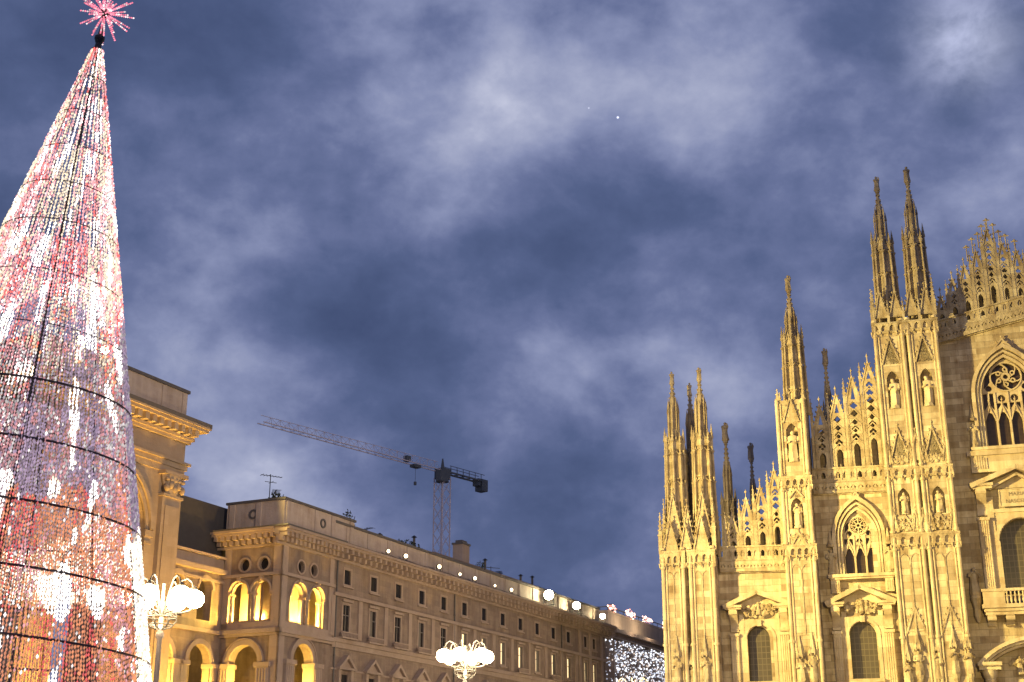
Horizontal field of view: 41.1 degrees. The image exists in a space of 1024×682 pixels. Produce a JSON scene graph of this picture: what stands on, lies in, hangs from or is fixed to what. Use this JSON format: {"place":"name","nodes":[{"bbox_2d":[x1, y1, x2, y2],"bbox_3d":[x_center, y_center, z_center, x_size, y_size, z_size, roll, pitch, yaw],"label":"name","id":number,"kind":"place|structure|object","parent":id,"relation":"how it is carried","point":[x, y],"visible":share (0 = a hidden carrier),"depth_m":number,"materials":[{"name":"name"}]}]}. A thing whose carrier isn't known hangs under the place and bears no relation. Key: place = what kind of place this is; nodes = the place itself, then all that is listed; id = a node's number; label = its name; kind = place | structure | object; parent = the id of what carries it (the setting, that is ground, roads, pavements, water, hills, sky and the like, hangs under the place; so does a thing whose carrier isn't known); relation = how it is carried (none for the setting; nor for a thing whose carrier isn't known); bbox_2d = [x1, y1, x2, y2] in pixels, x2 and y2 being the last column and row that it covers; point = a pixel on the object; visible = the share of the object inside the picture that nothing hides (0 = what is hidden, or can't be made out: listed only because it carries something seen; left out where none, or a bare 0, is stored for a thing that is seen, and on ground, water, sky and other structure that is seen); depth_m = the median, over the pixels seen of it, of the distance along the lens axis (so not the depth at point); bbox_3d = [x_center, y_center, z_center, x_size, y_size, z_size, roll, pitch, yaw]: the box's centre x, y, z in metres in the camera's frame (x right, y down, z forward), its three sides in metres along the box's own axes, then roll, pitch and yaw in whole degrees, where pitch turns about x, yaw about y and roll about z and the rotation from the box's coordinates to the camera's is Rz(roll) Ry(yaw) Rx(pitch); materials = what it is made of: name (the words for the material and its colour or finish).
{"place":"outdoors","nodes":[
{"label":"outdoors","id":0,"kind":"place"},
{"bbox_2d":[61,469,617,681],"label":"arcaded palace","id":1,"kind":"structure","parent":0,"point":[292,590],"depth_m":118.84,"materials":[{"name":"stone"}]},
{"bbox_2d":[260,474,281,497],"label":"aerial","id":2,"kind":"object","parent":1,"relation":"on","point":[270,481],"visible":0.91,"depth_m":118.52,"materials":[{"name":"metal"}]},
{"bbox_2d":[268,491,283,497],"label":"roof shrub","id":3,"kind":"object","parent":1,"relation":"on","point":[276,494],"visible":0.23,"depth_m":115.57,"materials":[{"name":"green plant"}]},
{"bbox_2d":[335,655,356,681],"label":"pedimented window","id":4,"kind":"structure","parent":1,"relation":"in","point":[346,663],"depth_m":117.59,"materials":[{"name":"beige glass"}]},
{"bbox_2d":[340,567,353,635],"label":"window","id":5,"kind":"structure","parent":1,"relation":"in","point":[347,581],"depth_m":119.47,"materials":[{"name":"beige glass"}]},
{"bbox_2d":[343,509,354,525],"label":"roof shrub","id":6,"kind":"object","parent":1,"relation":"on","point":[348,515],"visible":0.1,"depth_m":127.36,"materials":[{"name":"green plant"}]},
{"bbox_2d":[362,660,383,681],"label":"pedimented window","id":7,"kind":"structure","parent":1,"relation":"in","point":[373,668],"depth_m":121.33,"materials":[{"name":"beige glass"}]},
{"bbox_2d":[367,574,379,641],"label":"window","id":8,"kind":"structure","parent":1,"relation":"in","point":[373,589],"depth_m":123.24,"materials":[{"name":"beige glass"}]},
{"bbox_2d":[392,581,403,646],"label":"window","id":9,"kind":"structure","parent":1,"relation":"in","point":[396,633],"depth_m":127.09,"materials":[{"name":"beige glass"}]},
{"bbox_2d":[388,664,407,681],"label":"pedimented window","id":10,"kind":"structure","parent":1,"relation":"in","point":[398,672],"depth_m":125.12,"materials":[{"name":"beige stone"}]},
{"bbox_2d":[398,539,422,548],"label":"roof shrub","id":11,"kind":"object","parent":1,"relation":"on","point":[412,543],"visible":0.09,"depth_m":137.16,"materials":[{"name":"green plant"}]},
{"bbox_2d":[416,588,427,651],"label":"window","id":12,"kind":"structure","parent":1,"relation":"in","point":[421,592],"depth_m":130.90,"materials":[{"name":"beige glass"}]},
{"bbox_2d":[412,668,431,681],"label":"pedimented window","id":13,"kind":"structure","parent":1,"relation":"in","point":[421,676],"depth_m":128.97,"materials":[{"name":"beige stone"}]},
{"bbox_2d":[439,594,448,649],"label":"window","id":14,"kind":"structure","parent":1,"relation":"in","point":[443,632],"depth_m":134.80,"materials":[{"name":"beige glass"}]},
{"bbox_2d":[437,672,450,681],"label":"pedimented window","id":15,"kind":"structure","parent":1,"relation":"in","point":[444,677],"depth_m":132.82,"materials":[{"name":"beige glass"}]},
{"bbox_2d":[452,540,470,562],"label":"chimney","id":16,"kind":"object","parent":1,"relation":"on","point":[461,550],"visible":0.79,"depth_m":147.39,"materials":[{"name":"concrete"}]},
{"bbox_2d":[460,600,469,651],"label":"window","id":17,"kind":"structure","parent":1,"relation":"in","point":[464,637],"depth_m":138.77,"materials":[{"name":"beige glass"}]},
{"bbox_2d":[480,606,488,662],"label":"window","id":18,"kind":"structure","parent":1,"relation":"in","point":[483,609],"depth_m":142.62,"materials":[{"name":"beige glass"}]},
{"bbox_2d":[499,611,507,667],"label":"window","id":19,"kind":"structure","parent":1,"relation":"in","point":[502,652],"depth_m":146.03,"materials":[{"name":"beige glass"}]},
{"bbox_2d":[517,616,524,670],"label":"window","id":20,"kind":"structure","parent":1,"relation":"in","point":[520,654],"depth_m":149.97,"materials":[{"name":"beige glass"}]},
{"bbox_2d":[534,621,541,674],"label":"window","id":21,"kind":"structure","parent":1,"relation":"in","point":[536,651],"depth_m":153.68,"materials":[{"name":"beige glass"}]},
{"bbox_2d":[543,590,553,605],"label":"floodlight","id":22,"kind":"object","parent":1,"relation":"attached to","point":[548,595],"visible":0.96,"depth_m":155.93,"materials":[{"name":"white glass"}]},
{"bbox_2d":[550,625,557,677],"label":"window","id":23,"kind":"structure","parent":1,"relation":"in","point":[552,638],"depth_m":157.63,"materials":[{"name":"beige glass"}]},
{"bbox_2d":[566,630,572,681],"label":"window","id":24,"kind":"structure","parent":1,"relation":"in","point":[568,661],"depth_m":161.33,"materials":[{"name":"beige glass"}]},
{"bbox_2d":[572,602,580,613],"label":"floodlight","id":25,"kind":"object","parent":1,"relation":"attached to","point":[576,605],"visible":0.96,"depth_m":162.85,"materials":[{"name":"white glass"}]},
{"bbox_2d":[583,634,589,681],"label":"window","id":26,"kind":"structure","parent":1,"relation":"in","point":[585,663],"depth_m":165.92,"materials":[{"name":"beige glass"}]},
{"bbox_2d":[592,637,597,681],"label":"window","id":27,"kind":"structure","parent":1,"relation":"in","point":[594,669],"depth_m":168.29,"materials":[{"name":"beige glass"}]},
{"bbox_2d":[599,614,605,621],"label":"floodlight","id":28,"kind":"object","parent":1,"relation":"attached to","point":[602,616],"visible":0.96,"depth_m":170.13,"materials":[{"name":"white glass"}]},
{"bbox_2d":[0,0,1023,681],"label":"sky","id":29,"kind":"structure","parent":0,"point":[489,238],"materials":[{"name":"blue"}]},
{"bbox_2d":[658,167,1023,681],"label":"cathedral","id":30,"kind":"structure","parent":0,"point":[883,541],"depth_m":132.42,"materials":[{"name":"stone"}]},
{"bbox_2d":[722,589,792,681],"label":"pedimented window","id":31,"kind":"structure","parent":30,"relation":"in","point":[758,660],"depth_m":131.80,"materials":[{"name":"stone"}]},
{"bbox_2d":[826,488,894,594],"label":"gothic window","id":32,"kind":"structure","parent":30,"relation":"in","point":[856,556],"depth_m":132.03,"materials":[{"name":"stone"}]},
{"bbox_2d":[824,584,898,681],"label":"pedimented window","id":33,"kind":"structure","parent":30,"relation":"in","point":[855,649],"depth_m":129.13,"materials":[{"name":"stone"}]},
{"bbox_2d":[966,448,1023,592],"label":"great window","id":34,"kind":"structure","parent":30,"relation":"in","point":[1002,552],"depth_m":128.69,"materials":[{"name":"stone"}]},
{"bbox_2d":[967,335,1023,465],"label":"gothic window","id":35,"kind":"structure","parent":30,"relation":"in","point":[1001,392],"depth_m":132.58,"materials":[{"name":"stone"}]},
{"bbox_3d":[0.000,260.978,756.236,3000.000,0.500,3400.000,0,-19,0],"label":"ground","id":36,"kind":"structure","parent":0,"visible":0},
{"bbox_2d":[0,0,151,681],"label":"christmas tree","id":37,"kind":"object","parent":36,"relation":"on","point":[123,470],"visible":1,"depth_m":47.37,"materials":[{"name":"metal"}]},
{"bbox_2d":[0,332,212,681],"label":"triumphal arch","id":38,"kind":"structure","parent":36,"relation":"on","point":[167,430],"depth_m":104.00,"materials":[{"name":"stone"}]},
{"bbox_2d":[122,573,203,681],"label":"lamp post","id":39,"kind":"object","parent":36,"relation":"on","point":[181,596],"visible":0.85,"depth_m":56.38,"materials":[{"name":"paint"}]},
{"bbox_2d":[257,415,487,556],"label":"tower crane","id":40,"kind":"object","parent":36,"relation":"on","point":[442,474],"visible":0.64,"depth_m":201.43,"materials":[{"name":"paint"}]},
{"bbox_2d":[437,639,493,681],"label":"lamp post","id":41,"kind":"object","parent":36,"relation":"on","point":[482,654],"visible":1,"depth_m":78.26,"materials":[{"name":"metal"}]},
{"bbox_2d":[598,604,664,681],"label":"department store","id":42,"kind":"structure","parent":36,"relation":"on","point":[634,648],"depth_m":189.92,"materials":[{"name":"stone"}]},
{"bbox_2d":[618,677,647,681],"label":"lamp post","id":43,"kind":"object","parent":36,"relation":"on","point":[634,679],"visible":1,"depth_m":101.07,"materials":[{"name":"metal"}]}
]}

